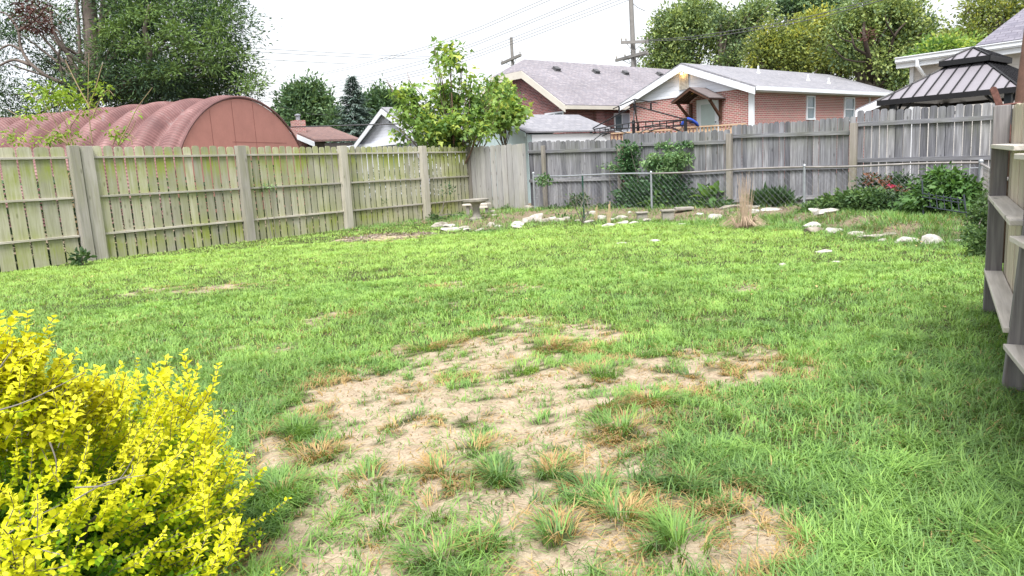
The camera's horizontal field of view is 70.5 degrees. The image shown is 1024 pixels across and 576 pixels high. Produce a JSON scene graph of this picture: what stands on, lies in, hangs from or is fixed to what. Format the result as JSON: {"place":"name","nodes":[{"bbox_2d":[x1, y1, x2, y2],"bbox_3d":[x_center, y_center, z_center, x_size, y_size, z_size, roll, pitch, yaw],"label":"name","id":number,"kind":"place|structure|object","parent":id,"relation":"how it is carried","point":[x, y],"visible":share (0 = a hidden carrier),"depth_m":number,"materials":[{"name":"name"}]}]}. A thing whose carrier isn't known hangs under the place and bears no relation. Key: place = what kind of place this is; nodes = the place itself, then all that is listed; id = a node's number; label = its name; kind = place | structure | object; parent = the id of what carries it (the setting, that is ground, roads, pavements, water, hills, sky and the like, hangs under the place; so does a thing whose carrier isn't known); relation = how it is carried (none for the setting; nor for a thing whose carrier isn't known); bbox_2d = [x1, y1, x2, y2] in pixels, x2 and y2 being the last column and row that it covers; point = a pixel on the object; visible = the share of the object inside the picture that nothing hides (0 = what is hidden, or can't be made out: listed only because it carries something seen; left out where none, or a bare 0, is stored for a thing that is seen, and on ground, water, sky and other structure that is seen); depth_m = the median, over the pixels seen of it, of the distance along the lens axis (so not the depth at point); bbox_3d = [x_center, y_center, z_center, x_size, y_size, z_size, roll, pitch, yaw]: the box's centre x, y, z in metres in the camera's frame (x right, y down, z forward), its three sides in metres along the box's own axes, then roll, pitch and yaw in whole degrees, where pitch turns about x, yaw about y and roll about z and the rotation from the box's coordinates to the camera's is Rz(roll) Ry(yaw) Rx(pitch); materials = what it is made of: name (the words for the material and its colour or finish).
{"place":"outdoors","nodes":[
{"label":"outdoors","id":0,"kind":"place"},
{"bbox_2d":[252,51,412,58],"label":"overhead wire","id":1,"kind":"object","parent":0,"point":[340,56],"visible":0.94,"depth_m":66.00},
{"bbox_2d":[255,48,429,56],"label":"overhead wire","id":2,"kind":"object","parent":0,"point":[332,52],"visible":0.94,"depth_m":65.03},
{"bbox_2d":[289,123,398,127],"bbox_3d":[-7.896,-7.705,34.389,0.809,0.933,13.857,-12,13,-43],"label":"overhead wire","id":3,"kind":"object","parent":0,"point":[346,125],"visible":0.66,"depth_m":34.81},
{"bbox_2d":[0,0,1020,116],"label":"sky","id":4,"kind":"structure","parent":0,"point":[379,29],"materials":[{"name":"white"}]},
{"bbox_2d":[0,201,1023,575],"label":"lawn grass","id":5,"kind":"structure","parent":0,"point":[982,507],"depth_m":4.35,"materials":[{"name":"plant"}]},
{"bbox_2d":[0,170,1023,575],"bbox_3d":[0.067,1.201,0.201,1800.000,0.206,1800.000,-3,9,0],"label":"ground","id":6,"kind":"structure","parent":0,"point":[578,544],"depth_m":4.11,"materials":[{"name":"soil"}]},
{"bbox_2d":[0,60,152,237],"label":"sapling","id":7,"kind":"object","parent":6,"relation":"on","point":[57,98],"visible":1,"depth_m":14.22,"materials":[{"name":"green plant"}]},
{"bbox_2d":[67,246,96,265],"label":"ground weeds","id":8,"kind":"object","parent":6,"relation":"on","point":[78,260],"visible":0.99,"depth_m":12.60,"materials":[{"name":"green plant"}]},
{"bbox_2d":[0,0,282,117],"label":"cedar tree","id":9,"kind":"object","parent":6,"relation":"on","point":[139,76],"visible":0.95,"depth_m":34.51,"materials":[{"name":"green plant"}]},
{"bbox_2d":[0,309,291,575],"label":"golden shrub","id":10,"kind":"object","parent":6,"relation":"on","point":[89,499],"visible":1,"depth_m":2.08,"materials":[{"name":"yellow plant"}]},
{"bbox_2d":[0,95,310,227],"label":"quonset hut","id":11,"kind":"object","parent":6,"relation":"on","point":[225,121],"visible":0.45,"depth_m":28.21,"materials":[{"name":"red paint"}]},
{"bbox_2d":[0,159,468,269],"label":"undergrowth","id":12,"kind":"object","parent":6,"relation":"on","point":[74,210],"visible":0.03,"depth_m":15.50,"materials":[{"name":"green plant"}]},
{"bbox_2d":[0,145,472,271],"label":"wooden fence","id":13,"kind":"object","parent":6,"relation":"on","point":[91,198],"visible":0.89,"depth_m":15.07,"materials":[{"name":"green wood"}]},
{"bbox_2d":[259,183,278,238],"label":"climbing vine","id":14,"kind":"object","parent":13,"relation":"attached to","point":[272,200],"visible":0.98,"depth_m":16.23,"materials":[{"name":"green plant"}]},
{"bbox_2d":[382,181,458,215],"bbox_3d":[-2.553,-2.359,19.827,0.679,1.030,2.854,6,13,43],"label":"climbing vine","id":15,"kind":"object","parent":13,"relation":"attached to","point":[441,194],"visible":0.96,"depth_m":20.36,"materials":[{"name":"green plant"}]},
{"bbox_2d":[268,68,341,125],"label":"broadleaf tree","id":16,"kind":"object","parent":6,"relation":"on","point":[301,96],"visible":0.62,"depth_m":59.10,"materials":[{"name":"green plant"}]},
{"bbox_2d":[287,114,357,196],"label":"cottage","id":17,"kind":"structure","parent":6,"relation":"on","point":[306,137],"depth_m":46.47,"materials":[{"name":"red"}]},
{"bbox_2d":[313,97,354,142],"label":"broadleaf tree","id":18,"kind":"object","parent":6,"relation":"on","point":[331,113],"visible":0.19,"depth_m":57.91,"materials":[{"name":"green plant"}]},
{"bbox_2d":[327,75,374,177],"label":"spruce tree","id":19,"kind":"object","parent":6,"relation":"on","point":[353,103],"visible":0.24,"depth_m":54.02,"materials":[{"name":"green plant"}]},
{"bbox_2d":[347,74,406,126],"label":"broadleaf tree","id":20,"kind":"object","parent":6,"relation":"on","point":[375,95],"visible":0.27,"depth_m":61.23,"materials":[{"name":"green plant"}]},
{"bbox_2d":[341,230,437,241],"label":"wood chips","id":21,"kind":"object","parent":6,"relation":"on","point":[379,235],"visible":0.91,"depth_m":15.24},
{"bbox_2d":[347,107,480,195],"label":"cottage","id":22,"kind":"structure","parent":6,"relation":"on","point":[371,136],"depth_m":39.99,"materials":[{"name":"white"}]},
{"bbox_2d":[440,227,460,230],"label":"rock","id":23,"kind":"object","parent":6,"relation":"on","point":[449,229],"visible":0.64,"depth_m":15.88,"materials":[{"name":"stone"}]},
{"bbox_2d":[384,35,517,203],"bbox_3d":[-1.707,-4.724,21.051,3.896,5.163,2.492,-3,9,0],"label":"maple tree","id":24,"kind":"object","parent":6,"relation":"on","point":[446,131],"visible":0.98,"depth_m":20.72,"materials":[{"name":"green plant"}]},
{"bbox_2d":[425,204,510,221],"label":"ground weeds","id":25,"kind":"object","parent":6,"relation":"on","point":[433,216],"visible":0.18,"depth_m":18.98,"materials":[{"name":"green plant"}]},
{"bbox_2d":[462,198,488,220],"bbox_3d":[-0.830,-1.819,16.826,0.620,0.490,0.620,-3,9,0],"label":"birdbath","id":26,"kind":"object","parent":6,"relation":"on","point":[475,203],"visible":0.96,"depth_m":16.73,"materials":[{"name":"concrete"}]},
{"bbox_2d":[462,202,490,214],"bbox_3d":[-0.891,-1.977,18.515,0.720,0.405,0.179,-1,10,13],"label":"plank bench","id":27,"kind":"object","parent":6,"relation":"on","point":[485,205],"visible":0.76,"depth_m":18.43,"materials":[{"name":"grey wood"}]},
{"bbox_2d":[470,144,527,208],"bbox_3d":[-0.403,-3.024,20.532,2.171,2.041,0.130,6,13,44],"label":"fence section","id":28,"kind":"object","parent":6,"relation":"on","point":[513,177],"visible":0.75,"depth_m":20.36,"materials":[{"name":"grey wood"}]},
{"bbox_2d":[478,76,533,190],"bbox_3d":[-0.230,-4.716,23.485,1.973,4.186,1.803,1,11,26],"label":"maple tree","id":29,"kind":"object","parent":6,"relation":"on","point":[517,119],"visible":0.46,"depth_m":23.20,"materials":[{"name":"green plant"}]},
{"bbox_2d":[501,37,521,65],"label":"utility pole","id":30,"kind":"object","parent":6,"relation":"on","point":[512,58],"visible":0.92,"depth_m":74.85,"materials":[{"name":"grey wood"}]},
{"bbox_2d":[256,0,549,86],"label":"overhead wire","id":31,"kind":"object","parent":30,"relation":"attached to","point":[424,49],"visible":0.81,"depth_m":67.14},
{"bbox_2d":[276,0,541,81],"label":"overhead wire","id":32,"kind":"object","parent":30,"relation":"attached to","point":[426,46],"visible":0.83,"depth_m":67.14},
{"bbox_2d":[250,0,578,95],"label":"overhead wire","id":33,"kind":"object","parent":30,"relation":"attached to","point":[463,46],"visible":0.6,"depth_m":61.23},
{"bbox_2d":[250,0,586,97],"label":"overhead wire","id":34,"kind":"object","parent":30,"relation":"attached to","point":[471,46],"visible":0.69,"depth_m":60.88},
{"bbox_2d":[265,0,610,99],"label":"overhead wire","id":35,"kind":"object","parent":30,"relation":"attached to","point":[479,50],"visible":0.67,"depth_m":62.81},
{"bbox_2d":[244,321,807,571],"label":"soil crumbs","id":36,"kind":"object","parent":6,"relation":"on","point":[492,450],"visible":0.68,"depth_m":3.61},
{"bbox_2d":[522,217,533,222],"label":"rock","id":37,"kind":"object","parent":6,"relation":"on","point":[525,219],"visible":0.52,"depth_m":16.96,"materials":[{"name":"stone"}]},
{"bbox_2d":[530,213,542,220],"bbox_3d":[0.526,-1.622,17.215,0.432,0.297,0.273,-3,9,4],"label":"rock","id":38,"kind":"object","parent":6,"relation":"on","point":[538,216],"visible":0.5,"depth_m":17.14,"materials":[{"name":"stone"}]},
{"bbox_2d":[467,114,613,203],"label":"garden shed","id":39,"kind":"structure","parent":6,"relation":"on","point":[539,127],"depth_m":25.58,"materials":[{"name":"white paint"}]},
{"bbox_2d":[554,180,600,222],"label":"bare shrub","id":40,"kind":"object","parent":6,"relation":"on","point":[588,211],"visible":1,"depth_m":15.58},
{"bbox_2d":[582,176,584,219],"bbox_3d":[1.580,-1.918,16.054,0.040,1.120,0.038,-3,9,0],"label":"garden stake","id":41,"kind":"object","parent":6,"relation":"on","point":[583,198],"visible":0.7,"depth_m":16.01,"materials":[{"name":"green paint"}]},
{"bbox_2d":[538,192,629,208],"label":"ground weeds","id":42,"kind":"object","parent":6,"relation":"on","point":[574,201],"visible":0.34,"depth_m":18.54,"materials":[{"name":"green plant"}]},
{"bbox_2d":[217,305,973,575],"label":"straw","id":43,"kind":"object","parent":6,"relation":"on","point":[495,450],"visible":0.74,"depth_m":3.39,"materials":[{"name":"plant"}]},
{"bbox_2d":[607,204,610,222],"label":"dry stalk","id":44,"kind":"object","parent":6,"relation":"on","point":[609,216],"visible":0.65,"depth_m":15.30,"materials":[{"name":"plant"}]},
{"bbox_2d":[615,0,648,66],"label":"utility pole","id":45,"kind":"object","parent":6,"relation":"on","point":[634,55],"visible":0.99,"depth_m":57.34,"materials":[{"name":"grey wood"}]},
{"bbox_2d":[271,0,618,100],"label":"overhead wire","id":46,"kind":"object","parent":45,"relation":"attached to","point":[487,50],"visible":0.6,"depth_m":62.31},
{"bbox_2d":[280,0,627,102],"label":"overhead wire","id":47,"kind":"object","parent":45,"relation":"attached to","point":[502,47],"visible":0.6,"depth_m":62.00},
{"bbox_2d":[651,0,871,39],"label":"overhead wire","id":48,"kind":"object","parent":45,"relation":"attached to","point":[768,24],"visible":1,"depth_m":44.61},
{"bbox_2d":[651,0,881,40],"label":"overhead wire","id":49,"kind":"object","parent":45,"relation":"attached to","point":[770,27],"visible":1,"depth_m":44.42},
{"bbox_2d":[590,99,691,139],"bbox_3d":[4.264,-4.798,24.969,2.071,3.358,4.261,-5,10,-13],"label":"canopy frame","id":50,"kind":"object","parent":6,"relation":"on","point":[634,107],"visible":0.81,"depth_m":24.07,"materials":[{"name":"black paint"}]},
{"bbox_2d":[611,129,671,150],"bbox_3d":[4.717,-5.065,26.092,2.265,1.155,0.140,-1,10,14],"label":"deck railing","id":51,"kind":"object","parent":50,"relation":"attached to","point":[663,130],"visible":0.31,"depth_m":26.05,"materials":[{"name":"beige wood"}]},
{"bbox_2d":[635,211,648,220],"bbox_3d":[2.811,-1.531,15.684,0.260,0.235,0.190,-3,9,0],"label":"concrete block","id":52,"kind":"object","parent":6,"relation":"on","point":[641,215],"depth_m":15.61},
{"bbox_2d":[638,190,688,208],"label":"leafy shrub","id":53,"kind":"object","parent":6,"relation":"on","point":[654,200],"visible":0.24,"depth_m":17.15,"materials":[{"name":"green plant"}]},
{"bbox_2d":[660,209,674,220],"bbox_3d":[3.287,-1.519,15.300,0.287,0.274,0.203,-3,9,0],"label":"concrete block","id":54,"kind":"object","parent":6,"relation":"on","point":[668,214],"depth_m":15.23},
{"bbox_2d":[674,206,693,210],"bbox_3d":[3.762,-1.740,15.856,0.404,0.060,0.261,-3,9,3],"label":"concrete slab","id":55,"kind":"object","parent":6,"relation":"on","point":[683,208],"depth_m":15.73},
{"bbox_2d":[629,0,747,68],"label":"broadleaf tree","id":56,"kind":"object","parent":6,"relation":"on","point":[682,19],"visible":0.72,"depth_m":58.69,"materials":[{"name":"green plant"}]},
{"bbox_2d":[680,183,735,207],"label":"ground weeds","id":57,"kind":"object","parent":6,"relation":"on","point":[706,203],"visible":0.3,"depth_m":16.58,"materials":[{"name":"green plant"}]},
{"bbox_2d":[690,180,732,207],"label":"broad leaf plant","id":58,"kind":"object","parent":6,"relation":"on","point":[711,187],"visible":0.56,"depth_m":16.38,"materials":[{"name":"green plant"}]},
{"bbox_2d":[708,214,721,218],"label":"rock","id":59,"kind":"object","parent":6,"relation":"on","point":[713,215],"visible":0.6,"depth_m":14.59,"materials":[{"name":"stone"}]},
{"bbox_2d":[719,204,739,208],"bbox_3d":[4.705,-1.706,15.605,0.487,0.170,0.276,-2,3,23],"label":"rock","id":60,"kind":"object","parent":6,"relation":"on","point":[731,206],"visible":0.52,"depth_m":15.50,"materials":[{"name":"stone"}]},
{"bbox_2d":[720,171,768,228],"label":"ornamental grass","id":61,"kind":"object","parent":6,"relation":"on","point":[747,221],"depth_m":12.70,"materials":[{"name":"plant"}]},
{"bbox_2d":[702,0,790,67],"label":"broadleaf tree","id":62,"kind":"object","parent":6,"relation":"on","point":[747,14],"visible":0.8,"depth_m":55.16,"materials":[{"name":"green plant"}]},
{"bbox_2d":[619,63,893,177],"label":"brick house","id":63,"kind":"structure","parent":6,"relation":"on","point":[703,95],"depth_m":35.72,"materials":[{"name":"red"}]},
{"bbox_2d":[698,100,716,131],"bbox_3d":[9.447,-7.999,35.014,0.115,1.984,1.059,-11,12,-39],"label":"door","id":64,"kind":"structure","parent":63,"relation":"in","point":[707,115],"depth_m":34.98,"materials":[{"name":"white paint"}]},
{"bbox_2d":[806,95,815,119],"bbox_3d":[15.080,-9.095,36.586,0.861,1.202,0.110,-11,12,-39],"label":"window","id":65,"kind":"structure","parent":63,"relation":"in","point":[810,100],"depth_m":36.61,"materials":[{"name":"glass"}]},
{"bbox_2d":[843,97,854,120],"bbox_3d":[18.274,-9.677,39.260,1.194,1.278,0.110,-11,12,-39],"label":"window","id":66,"kind":"structure","parent":63,"relation":"in","point":[849,102],"depth_m":39.27,"materials":[{"name":"glass"}]},
{"bbox_2d":[528,103,994,206],"bbox_3d":[4.668,-2.713,16.699,11.116,2.130,0.170,5,13,41],"label":"wooden fence","id":67,"kind":"object","parent":6,"relation":"on","point":[828,142],"visible":0.64,"depth_m":15.55,"materials":[{"name":"grey wood"}]},
{"bbox_2d":[597,161,621,203],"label":"climbing vine","id":68,"kind":"object","parent":67,"relation":"attached to","point":[614,166],"visible":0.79,"depth_m":18.35,"materials":[{"name":"green plant"}]},
{"bbox_2d":[607,139,697,207],"bbox_3d":[3.400,-2.643,17.672,2.446,2.050,1.302,6,13,43],"label":"climbing vine","id":69,"kind":"object","parent":67,"relation":"attached to","point":[627,165],"visible":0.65,"depth_m":17.60,"materials":[{"name":"green plant"}]},
{"bbox_2d":[619,138,694,182],"bbox_3d":[3.533,-2.803,17.650,2.053,1.612,0.774,4,12,37],"label":"climbing vine","id":70,"kind":"object","parent":67,"relation":"attached to","point":[666,145],"visible":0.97,"depth_m":17.32,"materials":[{"name":"green plant"}]},
{"bbox_2d":[637,149,695,183],"bbox_3d":[3.681,-2.642,17.350,1.419,1.371,0.922,3,12,35],"label":"climbing vine","id":71,"kind":"object","parent":67,"relation":"attached to","point":[654,162],"visible":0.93,"depth_m":17.15,"materials":[{"name":"green plant"}]},
{"bbox_2d":[532,159,1007,228],"bbox_3d":[4.790,-1.683,13.214,5.094,1.236,14.376,-6,10,-14],"label":"chain link fence","id":72,"kind":"object","parent":6,"relation":"on","point":[982,171],"visible":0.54,"depth_m":14.60,"materials":[{"name":"metal"}]},
{"bbox_2d":[534,172,557,208],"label":"climbing vine","id":73,"kind":"object","parent":72,"relation":"attached to","point":[540,180],"visible":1,"depth_m":18.95,"materials":[{"name":"green plant"}]},
{"bbox_2d":[990,87,1021,141],"bbox_3d":[4.585,-1.181,6.590,0.604,1.279,0.117,-3,9,0],"label":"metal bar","id":74,"kind":"object","parent":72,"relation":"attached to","point":[996,97],"visible":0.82,"depth_m":6.45,"materials":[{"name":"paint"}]},
{"bbox_2d":[760,207,781,210],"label":"rock","id":75,"kind":"object","parent":6,"relation":"on","point":[770,208],"visible":0.76,"depth_m":14.55,"materials":[{"name":"stone"}]},
{"bbox_2d":[740,181,802,207],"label":"iris clump","id":76,"kind":"object","parent":6,"relation":"on","point":[767,199],"visible":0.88,"depth_m":15.47,"materials":[{"name":"green plant"}]},
{"bbox_2d":[729,8,834,73],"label":"broadleaf tree","id":77,"kind":"object","parent":6,"relation":"on","point":[783,48],"visible":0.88,"depth_m":45.57,"materials":[{"name":"green plant"}]},
{"bbox_2d":[769,0,844,26],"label":"broadleaf tree","id":78,"kind":"object","parent":6,"relation":"on","point":[792,6],"visible":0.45,"depth_m":67.86,"materials":[{"name":"green plant"}]},
{"bbox_2d":[802,222,820,226],"bbox_3d":[5.083,-1.032,12.236,0.376,0.174,0.192,3,7,18],"label":"rock","id":79,"kind":"object","parent":6,"relation":"on","point":[810,223],"visible":0.43,"depth_m":12.18,"materials":[{"name":"stone"}]},
{"bbox_2d":[803,227,822,232],"bbox_3d":[4.853,-0.914,11.604,0.326,0.139,0.253,-6,5,-16],"label":"rock","id":80,"kind":"object","parent":6,"relation":"on","point":[809,229],"visible":0.62,"depth_m":11.52,"materials":[{"name":"stone"}]},
{"bbox_2d":[674,205,963,237],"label":"mulch","id":81,"kind":"object","parent":6,"relation":"on","point":[821,216],"visible":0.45,"depth_m":12.58,"materials":[{"name":"brown wood"}]},
{"bbox_2d":[789,1,858,80],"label":"broadleaf tree","id":82,"kind":"object","parent":6,"relation":"on","point":[842,73],"visible":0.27,"depth_m":47.59,"materials":[{"name":"green plant"}]},
{"bbox_2d":[813,208,839,214],"bbox_3d":[5.660,-1.358,13.061,0.455,0.147,0.378,-4,6,25],"label":"rock","id":83,"kind":"object","parent":6,"relation":"on","point":[822,211],"visible":0.73,"depth_m":12.95,"materials":[{"name":"stone"}]},
{"bbox_2d":[825,228,842,232],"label":"rock","id":84,"kind":"object","parent":6,"relation":"on","point":[830,229],"visible":0.51,"depth_m":11.39,"materials":[{"name":"stone"}]},
{"bbox_2d":[795,185,902,212],"bbox_3d":[6.127,-1.553,13.263,1.958,0.644,1.042,6,13,44],"label":"shrub","id":85,"kind":"object","parent":6,"relation":"on","point":[855,198],"visible":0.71,"depth_m":12.98,"materials":[{"name":"green plant"}]},
{"bbox_2d":[857,234,883,237],"bbox_3d":[5.195,-0.743,10.534,0.341,0.072,0.284,-7,3,5],"label":"rock","id":86,"kind":"object","parent":6,"relation":"on","point":[872,235],"visible":0.6,"depth_m":10.43,"materials":[{"name":"stone"}]},
{"bbox_2d":[855,96,905,180],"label":"garage","id":87,"kind":"structure","parent":6,"relation":"on","point":[872,106],"depth_m":26.13,"materials":[{"name":"beige"}]},
{"bbox_2d":[816,0,952,90],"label":"broadleaf tree","id":88,"kind":"object","parent":6,"relation":"on","point":[889,30],"visible":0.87,"depth_m":43.62,"materials":[{"name":"green plant"}]},
{"bbox_2d":[850,168,920,211],"bbox_3d":[6.941,-1.739,13.090,1.251,0.796,2.042,-2,10,10],"label":"rose bush","id":89,"kind":"object","parent":6,"relation":"on","point":[902,186],"visible":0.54,"depth_m":13.33,"materials":[{"name":"green plant"}]},
{"bbox_2d":[896,236,920,242],"bbox_3d":[5.364,-0.638,9.808,0.349,0.114,0.215,-2,10,8],"label":"rock","id":90,"kind":"object","parent":6,"relation":"on","point":[903,238],"visible":0.48,"depth_m":9.77,"materials":[{"name":"stone"}]},
{"bbox_2d":[920,234,944,243],"bbox_3d":[5.567,-0.630,9.590,0.292,0.194,0.319,3,11,31],"label":"rock","id":91,"kind":"object","parent":6,"relation":"on","point":[930,237],"visible":0.59,"depth_m":9.49,"materials":[{"name":"stone"}]},
{"bbox_2d":[888,161,988,216],"bbox_3d":[6.852,-1.515,11.602,1.444,0.994,1.319,-3,9,0],"label":"leafy shrub","id":92,"kind":"object","parent":6,"relation":"on","point":[952,183],"visible":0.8,"depth_m":11.44,"materials":[{"name":"green plant"}]},
{"bbox_2d":[921,181,966,216],"bbox_3d":[6.603,-1.363,11.102,0.094,0.558,0.843,-7,10,-20],"label":"fence","id":93,"kind":"object","parent":6,"relation":"on","point":[950,198],"visible":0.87,"depth_m":11.10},
{"bbox_2d":[904,27,986,76],"bbox_3d":[21.168,-9.213,35.247,4.242,6.824,2.457,-3,9,0],"label":"broadleaf tree","id":94,"kind":"object","parent":6,"relation":"on","point":[946,41],"visible":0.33,"depth_m":34.45,"materials":[{"name":"green plant"}]},
{"bbox_2d":[877,46,1018,170],"bbox_3d":[11.944,-4.344,18.789,4.147,3.651,3.138,-11,12,-39],"label":"gazebo","id":95,"kind":"object","parent":6,"relation":"on","point":[972,75],"visible":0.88,"depth_m":17.91,"materials":[{"name":"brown metal"}]},
{"bbox_2d":[895,9,1023,176],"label":"white house","id":96,"kind":"structure","parent":6,"relation":"on","point":[1005,38],"depth_m":22.63,"materials":[{"name":"beige"}]},
{"bbox_2d":[957,189,987,256],"bbox_3d":[5.965,-0.852,9.265,0.507,0.718,2.862,3,11,34],"label":"shrub","id":97,"kind":"object","parent":6,"relation":"on","point":[976,228],"visible":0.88,"depth_m":9.34,"materials":[{"name":"green plant"}]},
{"bbox_2d":[936,0,1023,44],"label":"broadleaf tree","id":98,"kind":"object","parent":6,"relation":"on","point":[993,15],"visible":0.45,"depth_m":41.87,"materials":[{"name":"green plant"}]},
{"bbox_2d":[983,103,1023,396],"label":"wooden fence","id":99,"kind":"object","parent":6,"relation":"on","point":[1003,295],"visible":0.85,"depth_m":4.70,"materials":[{"name":"grey wood"}]},
{"bbox_2d":[1002,32,1023,263],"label":"wooden pole","id":100,"kind":"object","parent":6,"relation":"on","point":[1019,95],"depth_m":7.39,"materials":[{"name":"brown wood"}]},
{"bbox_2d":[16,220,1022,575],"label":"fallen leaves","id":101,"kind":"object","parent":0,"point":[570,326],"visible":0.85,"depth_m":6.08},
{"bbox_2d":[480,59,670,181],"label":"brick house","id":102,"kind":"structure","parent":0,"point":[597,93],"depth_m":43.19,"materials":[{"name":"grey"}]},
{"bbox_2d":[545,111,563,114],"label":"window","id":103,"kind":"structure","parent":102,"relation":"in","point":[560,112],"depth_m":41.04,"materials":[{"name":"white paint"}]},
{"bbox_2d":[614,113,629,131],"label":"window","id":104,"kind":"structure","parent":102,"relation":"in","point":[622,118],"depth_m":43.73,"materials":[{"name":"glass"}]},
{"bbox_2d":[676,123,745,132],"bbox_3d":[7.380,-5.442,26.890,2.524,1.155,0.140,-2,10,7],"label":"deck railing","id":105,"kind":"object","parent":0,"point":[712,126],"visible":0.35,"depth_m":26.78,"materials":[{"name":"beige wood"}]},
{"bbox_2d":[681,117,698,126],"bbox_3d":[6.571,-6.127,26.812,0.664,0.371,0.294,-3,9,0],"label":"slide","id":106,"kind":"object","parent":105,"relation":"on","point":[693,122],"visible":0.69,"depth_m":26.70,"materials":[{"name":"blue plastic"}]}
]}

